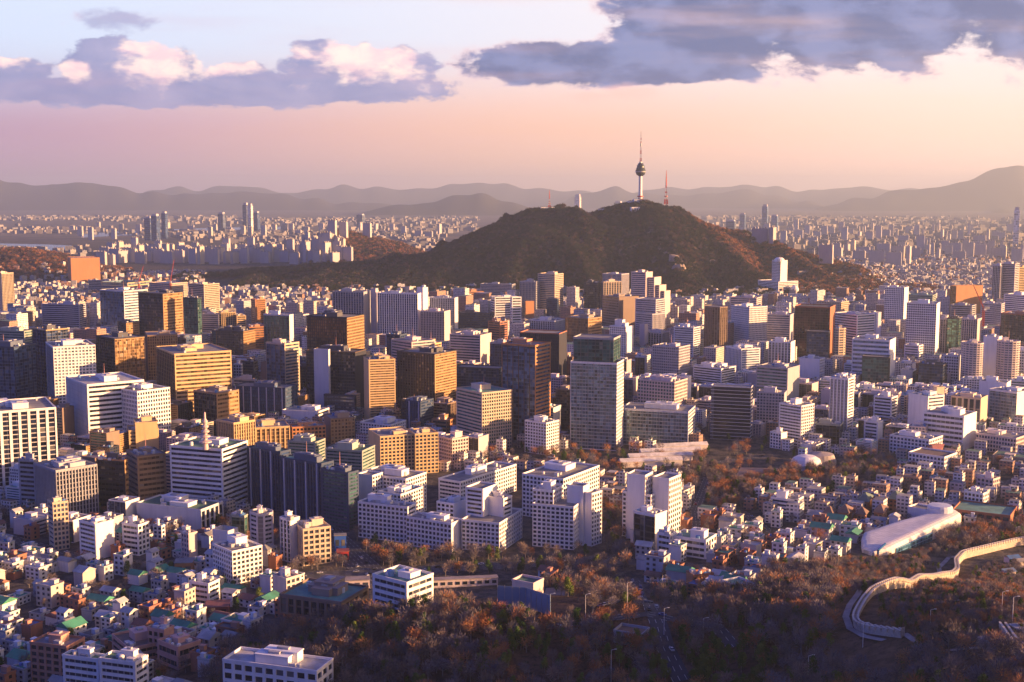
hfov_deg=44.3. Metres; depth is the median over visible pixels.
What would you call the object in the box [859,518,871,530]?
house
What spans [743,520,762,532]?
house
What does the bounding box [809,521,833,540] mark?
house
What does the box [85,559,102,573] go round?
house
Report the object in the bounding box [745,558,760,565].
house
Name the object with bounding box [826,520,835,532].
house
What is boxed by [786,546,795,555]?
house
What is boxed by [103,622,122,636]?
house
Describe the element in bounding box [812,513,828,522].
house
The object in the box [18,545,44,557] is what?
house
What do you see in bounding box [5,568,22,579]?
house
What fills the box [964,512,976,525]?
house
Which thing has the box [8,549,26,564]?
house
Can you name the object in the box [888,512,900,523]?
house
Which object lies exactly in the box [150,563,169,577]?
house
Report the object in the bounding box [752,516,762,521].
house
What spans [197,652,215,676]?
house
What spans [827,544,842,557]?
house
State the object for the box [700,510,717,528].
house
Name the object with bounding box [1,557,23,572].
house
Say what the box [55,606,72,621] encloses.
house
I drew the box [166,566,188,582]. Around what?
house
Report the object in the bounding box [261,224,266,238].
apartment slab
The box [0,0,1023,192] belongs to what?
sky
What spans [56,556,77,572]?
house
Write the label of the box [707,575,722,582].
house
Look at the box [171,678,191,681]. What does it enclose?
house
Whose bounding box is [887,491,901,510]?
brick house
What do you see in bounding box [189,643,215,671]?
house
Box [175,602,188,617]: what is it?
house
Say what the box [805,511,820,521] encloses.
house
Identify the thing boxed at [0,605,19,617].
house
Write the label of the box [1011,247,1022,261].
apartment slab
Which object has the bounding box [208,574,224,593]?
house
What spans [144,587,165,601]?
house
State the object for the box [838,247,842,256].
apartment slab
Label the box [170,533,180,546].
house
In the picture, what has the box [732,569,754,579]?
house
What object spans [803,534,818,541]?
house
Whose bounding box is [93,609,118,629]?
house
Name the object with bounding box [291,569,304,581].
house
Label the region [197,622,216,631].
house
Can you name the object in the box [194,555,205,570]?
house
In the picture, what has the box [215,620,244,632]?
house
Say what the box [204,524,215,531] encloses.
house
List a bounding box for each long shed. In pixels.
[618,456,682,467]
[627,451,692,460]
[638,446,701,454]
[653,441,708,449]
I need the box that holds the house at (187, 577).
[181,571,194,584]
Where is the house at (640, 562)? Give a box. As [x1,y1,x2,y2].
[635,555,644,569]
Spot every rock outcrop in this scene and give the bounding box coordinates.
[669,254,682,261]
[672,263,685,268]
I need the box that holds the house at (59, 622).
[54,616,75,629]
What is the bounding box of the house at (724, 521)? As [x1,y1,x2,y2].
[718,516,736,528]
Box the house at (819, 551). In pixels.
[813,546,828,559]
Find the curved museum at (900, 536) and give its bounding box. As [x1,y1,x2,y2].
[861,502,960,555]
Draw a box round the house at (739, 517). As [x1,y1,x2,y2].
[722,511,743,524]
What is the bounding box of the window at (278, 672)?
[276,670,282,675]
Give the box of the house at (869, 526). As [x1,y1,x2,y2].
[864,523,880,531]
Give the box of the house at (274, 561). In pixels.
[268,552,282,569]
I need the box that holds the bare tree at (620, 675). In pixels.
[611,667,627,681]
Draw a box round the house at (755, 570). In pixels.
[741,566,762,577]
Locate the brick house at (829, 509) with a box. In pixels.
[822,506,837,514]
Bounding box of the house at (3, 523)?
[0,519,6,529]
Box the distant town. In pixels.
[0,214,1023,256]
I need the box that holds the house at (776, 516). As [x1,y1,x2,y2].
[771,507,782,527]
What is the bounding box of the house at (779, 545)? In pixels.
[771,537,786,553]
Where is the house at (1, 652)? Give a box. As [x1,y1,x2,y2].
[0,647,3,659]
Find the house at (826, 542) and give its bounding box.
[823,538,829,547]
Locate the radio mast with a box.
[664,170,667,204]
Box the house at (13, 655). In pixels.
[5,648,30,667]
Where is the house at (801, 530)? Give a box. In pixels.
[794,524,809,537]
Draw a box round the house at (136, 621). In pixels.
[130,617,154,627]
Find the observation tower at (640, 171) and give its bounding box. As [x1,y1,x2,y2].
[626,139,648,203]
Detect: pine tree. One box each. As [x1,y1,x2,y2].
[510,675,517,681]
[576,672,584,681]
[629,667,640,681]
[687,668,699,681]
[784,666,793,679]
[802,628,813,650]
[803,655,817,674]
[826,632,834,648]
[912,634,922,653]
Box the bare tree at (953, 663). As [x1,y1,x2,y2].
[941,653,969,678]
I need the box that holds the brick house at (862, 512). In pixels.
[856,506,868,520]
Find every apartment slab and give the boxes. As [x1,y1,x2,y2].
[77,225,83,235]
[87,227,93,239]
[96,251,106,264]
[99,246,109,252]
[107,253,115,264]
[109,247,121,258]
[111,228,116,238]
[116,240,123,248]
[116,249,127,262]
[119,223,123,229]
[129,248,136,261]
[130,236,137,248]
[134,251,146,263]
[135,224,141,231]
[137,244,143,250]
[144,250,151,261]
[148,243,159,249]
[149,247,160,261]
[153,248,163,262]
[154,240,161,247]
[160,250,173,263]
[161,243,168,250]
[168,243,174,250]
[172,249,184,262]
[177,242,184,248]
[185,246,191,261]
[187,225,194,229]
[188,247,196,263]
[191,242,198,247]
[196,245,204,263]
[204,246,212,261]
[207,226,212,237]
[208,248,219,263]
[218,246,224,262]
[220,243,228,251]
[222,237,230,250]
[223,251,230,262]
[230,251,238,263]
[237,243,246,248]
[240,225,245,234]
[240,247,248,263]
[246,244,255,260]
[247,236,254,245]
[247,435,358,529]
[248,226,252,235]
[252,248,261,262]
[260,251,270,262]
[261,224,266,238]
[265,243,269,251]
[269,243,275,262]
[272,224,276,231]
[273,248,281,261]
[276,243,283,249]
[279,250,289,261]
[287,238,294,251]
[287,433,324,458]
[288,223,293,229]
[289,252,299,263]
[293,251,302,262]
[295,243,298,251]
[303,240,309,263]
[304,226,309,234]
[305,231,312,239]
[307,250,312,262]
[311,235,317,250]
[313,237,318,249]
[313,249,321,262]
[318,222,323,230]
[321,252,324,261]
[322,231,331,241]
[322,241,330,261]
[325,439,374,471]
[328,219,336,234]
[330,251,340,261]
[331,240,340,251]
[334,245,343,259]
[335,236,341,245]
[339,221,347,237]
[340,238,345,246]
[340,245,352,261]
[359,222,362,229]
[362,222,371,237]
[374,223,377,230]
[389,223,394,229]
[401,226,405,233]
[415,230,421,235]
[425,231,432,236]
[438,223,441,233]
[752,227,768,242]
[764,222,769,228]
[769,225,775,243]
[780,230,786,242]
[793,219,798,229]
[794,229,802,237]
[805,224,809,233]
[808,237,817,244]
[813,231,820,235]
[819,243,833,263]
[821,225,827,233]
[830,226,834,234]
[832,242,840,255]
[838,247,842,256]
[839,221,843,230]
[841,226,847,239]
[845,243,849,250]
[851,239,855,250]
[852,249,865,259]
[856,246,869,252]
[866,230,873,238]
[869,249,884,262]
[875,225,881,238]
[877,242,890,252]
[882,229,890,236]
[886,251,901,265]
[888,224,893,236]
[896,245,904,260]
[898,235,908,239]
[898,241,905,250]
[906,225,912,231]
[906,245,911,263]
[911,247,920,257]
[914,224,919,234]
[917,234,924,253]
[927,244,930,253]
[931,242,934,254]
[936,247,940,257]
[941,240,949,253]
[945,244,952,253]
[948,242,961,253]
[952,229,957,237]
[953,250,965,260]
[958,229,963,238]
[962,238,969,250]
[966,241,973,256]
[974,243,985,257]
[977,234,985,240]
[977,242,987,254]
[986,228,989,239]
[988,239,995,253]
[991,246,1001,257]
[992,230,1000,235]
[997,231,1005,239]
[1002,244,1006,258]
[1006,223,1010,230]
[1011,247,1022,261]
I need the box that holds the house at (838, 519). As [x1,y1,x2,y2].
[826,513,847,531]
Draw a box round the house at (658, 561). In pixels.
[644,549,670,571]
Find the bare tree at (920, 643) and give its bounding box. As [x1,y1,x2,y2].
[908,639,926,657]
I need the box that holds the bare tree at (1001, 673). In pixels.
[991,666,1014,680]
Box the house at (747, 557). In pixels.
[744,555,761,564]
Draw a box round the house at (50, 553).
[40,548,58,560]
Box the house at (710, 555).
[706,549,714,562]
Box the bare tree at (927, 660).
[917,653,942,675]
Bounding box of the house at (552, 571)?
[540,566,558,586]
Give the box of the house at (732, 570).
[719,566,735,572]
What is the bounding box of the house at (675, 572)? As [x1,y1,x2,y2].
[665,563,694,584]
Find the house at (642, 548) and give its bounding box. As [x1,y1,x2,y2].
[634,540,654,557]
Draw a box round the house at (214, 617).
[208,612,226,623]
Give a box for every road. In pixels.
[4,587,233,612]
[10,534,174,566]
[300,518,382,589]
[304,556,729,578]
[506,450,539,459]
[547,612,739,647]
[627,578,689,681]
[657,455,768,472]
[691,477,710,527]
[740,511,798,539]
[887,479,1010,512]
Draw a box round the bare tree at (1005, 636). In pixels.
[988,628,1015,657]
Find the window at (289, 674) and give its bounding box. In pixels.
[287,671,293,676]
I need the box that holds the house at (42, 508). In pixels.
[34,503,47,512]
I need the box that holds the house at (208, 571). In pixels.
[202,568,217,575]
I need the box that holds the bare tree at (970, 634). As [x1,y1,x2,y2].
[951,626,982,652]
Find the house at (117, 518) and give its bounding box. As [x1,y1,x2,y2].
[101,511,123,529]
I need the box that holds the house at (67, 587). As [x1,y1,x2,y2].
[59,580,70,592]
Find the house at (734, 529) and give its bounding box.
[726,524,747,538]
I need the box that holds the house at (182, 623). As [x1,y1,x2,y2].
[169,618,197,630]
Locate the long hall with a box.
[88,279,129,291]
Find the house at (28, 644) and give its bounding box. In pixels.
[26,636,36,650]
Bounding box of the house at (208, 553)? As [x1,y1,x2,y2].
[204,549,212,567]
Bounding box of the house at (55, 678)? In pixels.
[47,674,62,681]
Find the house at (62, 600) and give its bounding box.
[59,592,76,606]
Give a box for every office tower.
[0,326,32,342]
[0,337,37,398]
[0,397,57,486]
[18,452,37,505]
[31,324,68,396]
[34,454,98,513]
[41,300,86,326]
[45,338,95,403]
[66,372,143,435]
[96,331,145,380]
[96,452,128,507]
[99,280,149,325]
[117,319,138,334]
[121,382,170,430]
[121,514,149,555]
[126,415,166,500]
[138,289,183,335]
[145,330,177,380]
[149,281,187,296]
[156,342,231,418]
[169,412,247,505]
[183,295,202,333]
[188,282,219,312]
[193,384,238,420]
[202,311,220,330]
[212,327,223,344]
[216,325,255,354]
[216,413,255,445]
[219,309,235,326]
[233,359,242,377]
[233,374,256,384]
[233,380,297,417]
[236,313,245,327]
[242,358,257,379]
[247,323,263,348]
[251,296,265,323]
[263,310,293,349]
[265,338,299,392]
[306,344,365,407]
[363,352,395,419]
[391,335,434,376]
[397,346,456,408]
[420,308,449,340]
[430,295,457,328]
[449,330,490,362]
[456,382,511,447]
[488,317,507,340]
[490,338,507,365]
[491,294,513,316]
[501,337,550,442]
[510,296,520,322]
[520,278,539,317]
[520,329,566,375]
[525,301,533,318]
[538,271,563,316]
[565,314,601,341]
[570,334,623,450]
[584,279,600,308]
[601,279,621,307]
[602,293,638,334]
[603,272,628,294]
[631,269,670,316]
[633,504,666,550]
[635,297,664,335]
[635,352,646,375]
[637,374,687,404]
[652,335,689,374]
[674,323,700,355]
[704,305,727,346]
[710,383,752,440]
[725,344,759,371]
[730,294,761,318]
[731,298,767,344]
[755,362,799,400]
[756,386,786,431]
[766,311,793,339]
[768,337,794,362]
[794,303,834,357]
[816,298,848,311]
[833,324,845,354]
[835,311,881,354]
[851,333,895,383]
[873,390,897,422]
[880,388,900,414]
[884,285,908,322]
[905,299,939,360]
[908,292,935,301]
[918,358,947,384]
[922,405,976,450]
[938,316,947,352]
[946,314,961,352]
[949,285,982,316]
[960,314,981,341]
[979,375,1010,413]
[980,301,1004,324]
[988,386,1023,421]
[991,263,1002,301]
[1000,310,1023,341]
[1001,256,1019,297]
[1004,291,1023,311]
[1018,265,1023,291]
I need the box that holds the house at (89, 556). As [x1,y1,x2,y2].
[75,552,96,565]
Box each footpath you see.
[842,556,954,640]
[903,633,978,651]
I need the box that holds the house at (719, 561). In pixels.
[712,554,726,568]
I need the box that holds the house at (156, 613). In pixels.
[150,608,174,621]
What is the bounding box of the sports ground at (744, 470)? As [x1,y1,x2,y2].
[737,467,777,476]
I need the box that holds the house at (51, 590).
[35,578,63,608]
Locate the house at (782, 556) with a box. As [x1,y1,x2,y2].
[770,551,786,561]
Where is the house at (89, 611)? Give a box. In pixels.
[81,602,100,620]
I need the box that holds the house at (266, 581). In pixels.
[259,568,277,592]
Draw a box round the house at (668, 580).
[658,578,678,585]
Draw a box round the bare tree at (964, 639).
[954,634,976,658]
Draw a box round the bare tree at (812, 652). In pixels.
[803,649,816,661]
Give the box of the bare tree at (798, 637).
[792,622,810,652]
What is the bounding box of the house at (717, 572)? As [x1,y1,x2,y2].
[712,568,727,575]
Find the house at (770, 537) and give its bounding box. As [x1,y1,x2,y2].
[765,532,780,547]
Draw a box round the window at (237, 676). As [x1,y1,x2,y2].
[235,674,241,679]
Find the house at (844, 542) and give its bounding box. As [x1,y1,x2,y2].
[829,535,851,554]
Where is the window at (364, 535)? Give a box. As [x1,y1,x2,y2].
[359,531,405,541]
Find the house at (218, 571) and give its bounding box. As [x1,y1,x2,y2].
[201,566,220,575]
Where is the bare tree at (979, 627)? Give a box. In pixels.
[978,623,986,633]
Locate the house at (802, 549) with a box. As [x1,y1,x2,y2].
[796,543,808,560]
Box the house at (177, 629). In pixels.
[174,626,195,636]
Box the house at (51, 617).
[43,611,56,624]
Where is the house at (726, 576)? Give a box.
[723,573,746,578]
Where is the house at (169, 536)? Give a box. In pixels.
[166,531,179,542]
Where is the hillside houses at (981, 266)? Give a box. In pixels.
[0,252,1023,318]
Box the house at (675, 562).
[666,560,684,566]
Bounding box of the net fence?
[497,585,550,615]
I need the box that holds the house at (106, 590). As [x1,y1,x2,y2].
[99,585,120,598]
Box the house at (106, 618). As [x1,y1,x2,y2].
[100,612,118,633]
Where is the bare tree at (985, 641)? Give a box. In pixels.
[977,631,991,647]
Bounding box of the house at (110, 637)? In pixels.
[104,628,127,640]
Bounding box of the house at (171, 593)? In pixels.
[168,585,180,598]
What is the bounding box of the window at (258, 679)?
[256,677,262,681]
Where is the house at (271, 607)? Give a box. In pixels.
[269,601,274,613]
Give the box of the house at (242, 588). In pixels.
[220,583,246,597]
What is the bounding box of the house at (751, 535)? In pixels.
[747,531,764,539]
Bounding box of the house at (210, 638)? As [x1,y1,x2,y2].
[196,628,221,646]
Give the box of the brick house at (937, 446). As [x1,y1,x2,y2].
[925,444,944,449]
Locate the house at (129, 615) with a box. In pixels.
[120,606,138,628]
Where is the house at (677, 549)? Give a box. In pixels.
[669,539,686,561]
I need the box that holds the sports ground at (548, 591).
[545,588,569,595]
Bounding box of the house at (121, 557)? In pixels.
[113,549,132,575]
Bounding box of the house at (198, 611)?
[185,603,206,625]
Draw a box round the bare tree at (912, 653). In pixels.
[904,643,928,664]
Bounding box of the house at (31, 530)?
[23,521,39,539]
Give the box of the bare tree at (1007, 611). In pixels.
[1002,608,1011,616]
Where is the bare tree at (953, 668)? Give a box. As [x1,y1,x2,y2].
[942,660,964,677]
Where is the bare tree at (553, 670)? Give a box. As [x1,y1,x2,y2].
[545,665,564,681]
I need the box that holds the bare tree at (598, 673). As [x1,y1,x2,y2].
[593,665,609,681]
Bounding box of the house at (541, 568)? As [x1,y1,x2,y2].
[537,565,553,576]
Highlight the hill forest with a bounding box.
[0,198,936,296]
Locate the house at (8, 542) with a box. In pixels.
[0,537,14,551]
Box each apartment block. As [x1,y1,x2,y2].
[0,271,14,310]
[29,630,84,681]
[47,496,69,550]
[78,515,114,558]
[212,525,262,583]
[222,644,333,681]
[249,504,273,545]
[279,510,299,562]
[297,516,330,565]
[358,464,461,550]
[368,426,413,469]
[407,427,438,472]
[436,461,522,552]
[522,459,601,549]
[525,414,558,454]
[609,319,633,356]
[622,469,681,538]
[771,489,803,514]
[779,397,814,445]
[829,372,854,431]
[907,385,944,424]
[960,339,983,379]
[964,485,988,502]
[982,333,1001,376]
[995,337,1020,379]
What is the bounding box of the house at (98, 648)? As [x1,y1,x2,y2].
[85,640,104,652]
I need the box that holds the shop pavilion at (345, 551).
[336,548,348,560]
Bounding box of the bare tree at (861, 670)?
[856,664,869,681]
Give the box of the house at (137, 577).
[126,569,147,585]
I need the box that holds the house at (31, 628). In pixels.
[21,618,42,640]
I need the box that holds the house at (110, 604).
[102,598,129,610]
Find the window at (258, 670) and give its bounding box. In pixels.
[256,667,261,672]
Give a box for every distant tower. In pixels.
[144,216,150,239]
[151,214,160,240]
[161,211,167,238]
[218,212,225,231]
[242,203,247,228]
[247,204,252,226]
[253,211,259,230]
[356,214,364,227]
[574,194,580,207]
[726,220,735,229]
[739,213,745,229]
[762,204,767,227]
[771,215,777,230]
[1013,207,1019,245]
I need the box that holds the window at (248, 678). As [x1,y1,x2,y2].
[245,675,251,680]
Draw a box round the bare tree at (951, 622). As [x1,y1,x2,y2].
[945,616,957,631]
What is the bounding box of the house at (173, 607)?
[161,603,180,618]
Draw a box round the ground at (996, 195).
[0,165,1023,681]
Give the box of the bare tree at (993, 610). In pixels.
[989,606,997,619]
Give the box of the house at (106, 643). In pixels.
[93,638,111,653]
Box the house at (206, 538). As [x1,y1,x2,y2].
[201,530,212,548]
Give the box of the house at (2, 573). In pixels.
[0,569,5,578]
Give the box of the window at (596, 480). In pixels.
[523,480,596,515]
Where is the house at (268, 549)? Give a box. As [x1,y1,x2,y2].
[262,543,277,566]
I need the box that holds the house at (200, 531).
[196,526,207,540]
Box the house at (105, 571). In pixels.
[98,560,113,581]
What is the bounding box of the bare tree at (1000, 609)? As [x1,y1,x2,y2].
[998,607,1007,614]
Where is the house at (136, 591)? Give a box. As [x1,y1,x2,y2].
[128,585,149,602]
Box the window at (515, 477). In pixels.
[440,477,515,497]
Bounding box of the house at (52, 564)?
[44,558,58,573]
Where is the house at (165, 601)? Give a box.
[158,597,174,607]
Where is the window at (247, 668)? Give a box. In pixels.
[245,666,251,671]
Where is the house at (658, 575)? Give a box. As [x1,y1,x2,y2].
[643,570,664,582]
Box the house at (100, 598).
[86,593,115,605]
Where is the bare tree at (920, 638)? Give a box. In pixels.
[910,630,934,644]
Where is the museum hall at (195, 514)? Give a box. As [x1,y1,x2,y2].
[136,492,223,530]
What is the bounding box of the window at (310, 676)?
[308,674,314,679]
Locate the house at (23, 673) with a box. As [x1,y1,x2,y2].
[11,661,30,681]
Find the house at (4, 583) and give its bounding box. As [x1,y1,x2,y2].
[0,579,9,592]
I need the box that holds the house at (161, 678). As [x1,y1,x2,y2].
[148,675,174,681]
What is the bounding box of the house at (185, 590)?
[173,582,195,606]
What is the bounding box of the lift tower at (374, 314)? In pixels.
[370,288,377,332]
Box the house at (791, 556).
[786,552,805,562]
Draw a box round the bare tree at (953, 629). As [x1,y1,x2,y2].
[940,618,961,651]
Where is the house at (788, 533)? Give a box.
[776,528,794,545]
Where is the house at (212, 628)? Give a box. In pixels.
[197,627,215,633]
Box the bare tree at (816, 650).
[808,646,823,666]
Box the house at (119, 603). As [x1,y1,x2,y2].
[111,596,128,622]
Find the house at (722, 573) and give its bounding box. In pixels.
[719,571,731,575]
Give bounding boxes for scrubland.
[838,543,1023,639]
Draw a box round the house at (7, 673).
[0,664,16,681]
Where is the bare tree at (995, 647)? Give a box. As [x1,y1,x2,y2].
[990,637,1010,657]
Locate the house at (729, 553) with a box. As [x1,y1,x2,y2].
[714,545,736,565]
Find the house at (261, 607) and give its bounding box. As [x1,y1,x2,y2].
[247,600,269,615]
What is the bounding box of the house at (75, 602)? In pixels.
[64,593,85,616]
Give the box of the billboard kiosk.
[334,533,346,550]
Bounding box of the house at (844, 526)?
[839,520,861,536]
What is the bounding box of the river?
[0,227,280,249]
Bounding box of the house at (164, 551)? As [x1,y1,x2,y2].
[157,543,171,558]
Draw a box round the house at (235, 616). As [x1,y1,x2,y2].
[220,612,249,624]
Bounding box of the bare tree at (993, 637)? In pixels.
[985,629,1006,646]
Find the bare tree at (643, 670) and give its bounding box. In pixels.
[637,666,649,681]
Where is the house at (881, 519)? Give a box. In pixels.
[870,516,888,526]
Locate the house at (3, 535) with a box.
[0,532,12,540]
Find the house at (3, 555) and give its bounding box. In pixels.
[0,551,9,559]
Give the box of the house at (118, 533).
[115,527,121,540]
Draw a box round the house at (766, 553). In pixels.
[761,549,779,567]
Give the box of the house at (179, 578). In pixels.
[176,569,198,585]
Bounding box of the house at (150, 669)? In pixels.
[148,658,153,680]
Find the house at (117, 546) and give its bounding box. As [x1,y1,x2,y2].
[110,540,125,558]
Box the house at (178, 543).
[174,539,180,548]
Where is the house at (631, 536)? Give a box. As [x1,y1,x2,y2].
[630,527,632,542]
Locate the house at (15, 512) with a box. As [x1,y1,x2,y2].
[8,507,22,527]
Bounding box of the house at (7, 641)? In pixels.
[1,634,24,651]
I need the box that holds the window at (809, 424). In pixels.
[780,424,812,444]
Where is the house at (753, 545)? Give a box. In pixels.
[740,539,761,556]
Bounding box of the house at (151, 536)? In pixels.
[150,529,152,541]
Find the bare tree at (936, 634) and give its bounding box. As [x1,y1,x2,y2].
[932,630,940,640]
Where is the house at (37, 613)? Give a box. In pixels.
[29,607,50,620]
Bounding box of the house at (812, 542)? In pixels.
[803,537,822,557]
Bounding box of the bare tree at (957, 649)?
[950,644,968,659]
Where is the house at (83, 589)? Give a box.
[71,583,90,602]
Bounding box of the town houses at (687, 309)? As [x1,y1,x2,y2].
[0,285,1023,522]
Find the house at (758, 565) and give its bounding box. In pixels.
[749,563,762,568]
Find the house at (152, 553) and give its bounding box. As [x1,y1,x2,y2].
[145,547,159,569]
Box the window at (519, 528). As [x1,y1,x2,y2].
[462,528,519,550]
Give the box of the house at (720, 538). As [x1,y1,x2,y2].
[716,531,725,549]
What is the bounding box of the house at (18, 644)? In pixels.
[9,640,27,650]
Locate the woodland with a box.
[0,375,1023,681]
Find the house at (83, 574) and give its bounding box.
[72,565,95,584]
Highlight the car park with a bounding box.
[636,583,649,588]
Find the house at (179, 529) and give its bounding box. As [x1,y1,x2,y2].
[174,525,185,532]
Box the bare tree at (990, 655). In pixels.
[979,648,998,672]
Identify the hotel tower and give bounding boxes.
[306,309,364,349]
[333,287,370,336]
[377,285,427,335]
[758,257,798,291]
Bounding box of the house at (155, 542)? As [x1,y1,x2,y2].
[150,539,165,547]
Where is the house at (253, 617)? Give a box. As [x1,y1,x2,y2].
[242,611,262,633]
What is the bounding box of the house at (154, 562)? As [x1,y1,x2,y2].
[145,557,163,574]
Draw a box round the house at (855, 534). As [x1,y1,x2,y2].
[845,527,862,543]
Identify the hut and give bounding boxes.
[998,567,1017,577]
[1004,554,1021,562]
[1014,558,1023,567]
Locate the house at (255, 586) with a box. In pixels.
[250,576,259,589]
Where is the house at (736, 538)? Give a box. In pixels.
[726,534,740,546]
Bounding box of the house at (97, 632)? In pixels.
[78,627,103,640]
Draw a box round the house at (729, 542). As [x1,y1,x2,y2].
[723,538,738,552]
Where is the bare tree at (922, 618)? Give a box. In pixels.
[917,613,929,622]
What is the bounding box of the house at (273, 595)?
[255,590,278,601]
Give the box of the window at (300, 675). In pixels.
[297,672,303,678]
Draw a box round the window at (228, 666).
[225,663,230,668]
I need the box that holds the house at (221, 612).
[209,610,231,615]
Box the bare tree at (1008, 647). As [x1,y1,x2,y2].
[993,636,1018,657]
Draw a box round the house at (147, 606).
[139,599,161,619]
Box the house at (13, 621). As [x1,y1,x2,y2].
[0,614,22,635]
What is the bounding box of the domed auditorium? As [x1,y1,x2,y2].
[792,451,835,470]
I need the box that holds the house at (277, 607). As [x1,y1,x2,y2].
[274,598,288,617]
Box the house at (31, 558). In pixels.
[24,555,44,569]
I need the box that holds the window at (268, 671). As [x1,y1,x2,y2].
[266,668,272,674]
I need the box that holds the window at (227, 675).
[225,672,231,678]
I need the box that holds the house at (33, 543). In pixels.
[20,541,37,547]
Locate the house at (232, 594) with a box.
[221,588,239,606]
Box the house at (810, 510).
[807,509,822,512]
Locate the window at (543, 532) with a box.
[533,530,572,548]
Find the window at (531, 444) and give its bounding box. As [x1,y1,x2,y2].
[525,444,557,453]
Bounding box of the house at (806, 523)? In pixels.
[799,519,810,526]
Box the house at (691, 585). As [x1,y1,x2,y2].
[686,579,702,594]
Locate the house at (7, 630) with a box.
[0,624,15,644]
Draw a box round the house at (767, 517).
[764,512,770,522]
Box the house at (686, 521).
[680,515,692,529]
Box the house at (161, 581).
[150,575,168,589]
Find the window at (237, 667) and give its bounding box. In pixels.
[235,664,241,670]
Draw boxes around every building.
[5,480,19,505]
[9,463,18,484]
[13,511,48,534]
[31,396,58,404]
[54,403,74,445]
[58,447,79,456]
[62,645,148,681]
[67,256,100,282]
[69,450,91,456]
[69,511,90,542]
[71,440,89,451]
[77,434,89,441]
[81,450,106,473]
[83,339,97,373]
[89,427,119,453]
[96,441,118,452]
[105,427,128,452]
[108,495,139,516]
[111,615,173,660]
[118,453,125,458]
[144,380,157,384]
[153,518,165,540]
[157,632,200,669]
[159,429,175,450]
[166,432,202,451]
[166,451,170,491]
[170,400,192,420]
[171,419,188,429]
[174,557,194,569]
[175,421,202,434]
[178,329,194,343]
[178,419,213,435]
[181,525,197,557]
[189,571,219,604]
[205,599,230,615]
[213,420,217,435]
[230,509,247,538]
[244,411,264,420]
[254,418,289,448]
[261,361,265,379]
[272,566,299,592]
[279,574,368,619]
[282,404,328,421]
[290,420,325,444]
[297,392,309,405]
[299,355,305,363]
[300,362,306,391]
[324,393,356,411]
[324,410,354,442]
[345,575,369,587]
[346,390,359,406]
[349,412,361,431]
[360,415,405,433]
[366,350,373,355]
[372,564,433,610]
[377,411,396,418]
[386,330,406,355]
[401,396,413,419]
[406,395,433,428]
[430,338,441,346]
[431,413,455,432]
[433,574,498,587]
[434,396,455,417]
[438,430,468,464]
[451,288,483,299]
[456,364,501,386]
[458,309,493,328]
[463,360,481,364]
[465,432,488,456]
[480,282,514,295]
[512,574,543,592]
[530,316,564,329]
[551,373,566,392]
[551,392,554,403]
[551,403,560,430]
[555,385,569,429]
[567,352,572,375]
[613,623,649,644]
[620,357,630,372]
[623,371,638,403]
[623,401,694,445]
[630,207,639,211]
[639,323,668,346]
[639,373,650,377]
[657,525,675,552]
[673,527,716,558]
[676,373,691,398]
[686,567,713,585]
[690,364,697,376]
[691,382,699,398]
[693,361,735,383]
[695,408,706,427]
[698,395,710,408]
[699,383,712,397]
[708,412,710,431]
[722,576,755,590]
[736,369,748,375]
[741,371,750,382]
[742,383,755,397]
[747,370,755,384]
[751,420,765,436]
[752,405,756,418]
[770,427,786,448]
[799,354,824,377]
[799,378,817,397]
[800,440,823,453]
[802,396,816,405]
[814,404,828,417]
[815,418,843,444]
[818,376,830,395]
[820,387,829,406]
[835,372,855,390]
[844,360,851,372]
[848,372,861,382]
[853,407,858,421]
[854,391,860,406]
[855,384,886,401]
[856,438,877,454]
[858,416,880,437]
[860,381,874,385]
[862,389,880,406]
[864,415,882,439]
[875,381,892,387]
[885,423,908,432]
[889,429,942,453]
[890,375,912,384]
[891,381,907,391]
[895,360,915,376]
[900,366,915,383]
[901,390,914,413]
[904,342,922,360]
[904,395,907,414]
[907,503,926,518]
[908,382,922,391]
[908,420,927,432]
[908,447,956,469]
[916,383,929,391]
[920,384,947,404]
[941,383,955,392]
[944,352,960,383]
[946,370,950,384]
[946,392,957,404]
[950,302,975,316]
[951,384,966,389]
[951,391,987,426]
[953,500,1016,525]
[958,388,978,393]
[960,376,972,389]
[971,376,985,389]
[976,422,985,430]
[976,428,1023,451]
[976,471,999,494]
[987,417,992,425]
[992,450,1023,463]
[997,422,1023,431]
[1010,376,1023,386]
[1019,346,1023,375]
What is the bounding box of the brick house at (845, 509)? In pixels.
[837,504,852,520]
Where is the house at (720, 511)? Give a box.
[713,507,725,521]
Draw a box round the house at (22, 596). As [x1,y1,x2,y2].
[7,589,30,605]
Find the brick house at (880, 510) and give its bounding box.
[873,504,887,516]
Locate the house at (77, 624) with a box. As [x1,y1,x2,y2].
[55,616,87,635]
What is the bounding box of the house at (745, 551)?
[739,547,756,564]
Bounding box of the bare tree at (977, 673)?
[967,662,988,681]
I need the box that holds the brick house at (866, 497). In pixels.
[857,492,873,514]
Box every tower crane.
[166,262,173,289]
[973,285,989,326]
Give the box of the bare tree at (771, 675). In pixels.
[758,666,782,681]
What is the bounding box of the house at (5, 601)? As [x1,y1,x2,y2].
[0,595,17,609]
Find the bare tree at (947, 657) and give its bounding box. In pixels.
[938,649,958,666]
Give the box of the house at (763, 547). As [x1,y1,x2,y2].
[749,539,766,555]
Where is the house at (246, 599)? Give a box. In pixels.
[238,592,258,607]
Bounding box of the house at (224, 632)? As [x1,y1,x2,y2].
[220,629,242,648]
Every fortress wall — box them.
[852,536,1023,637]
[999,622,1023,658]
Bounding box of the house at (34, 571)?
[24,562,47,579]
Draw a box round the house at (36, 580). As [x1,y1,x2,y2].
[32,578,42,596]
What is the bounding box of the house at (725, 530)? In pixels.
[717,527,729,536]
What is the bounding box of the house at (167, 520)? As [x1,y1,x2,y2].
[159,516,178,536]
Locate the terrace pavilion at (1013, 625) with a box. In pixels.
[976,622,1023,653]
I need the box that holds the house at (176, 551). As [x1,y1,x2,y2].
[172,547,180,557]

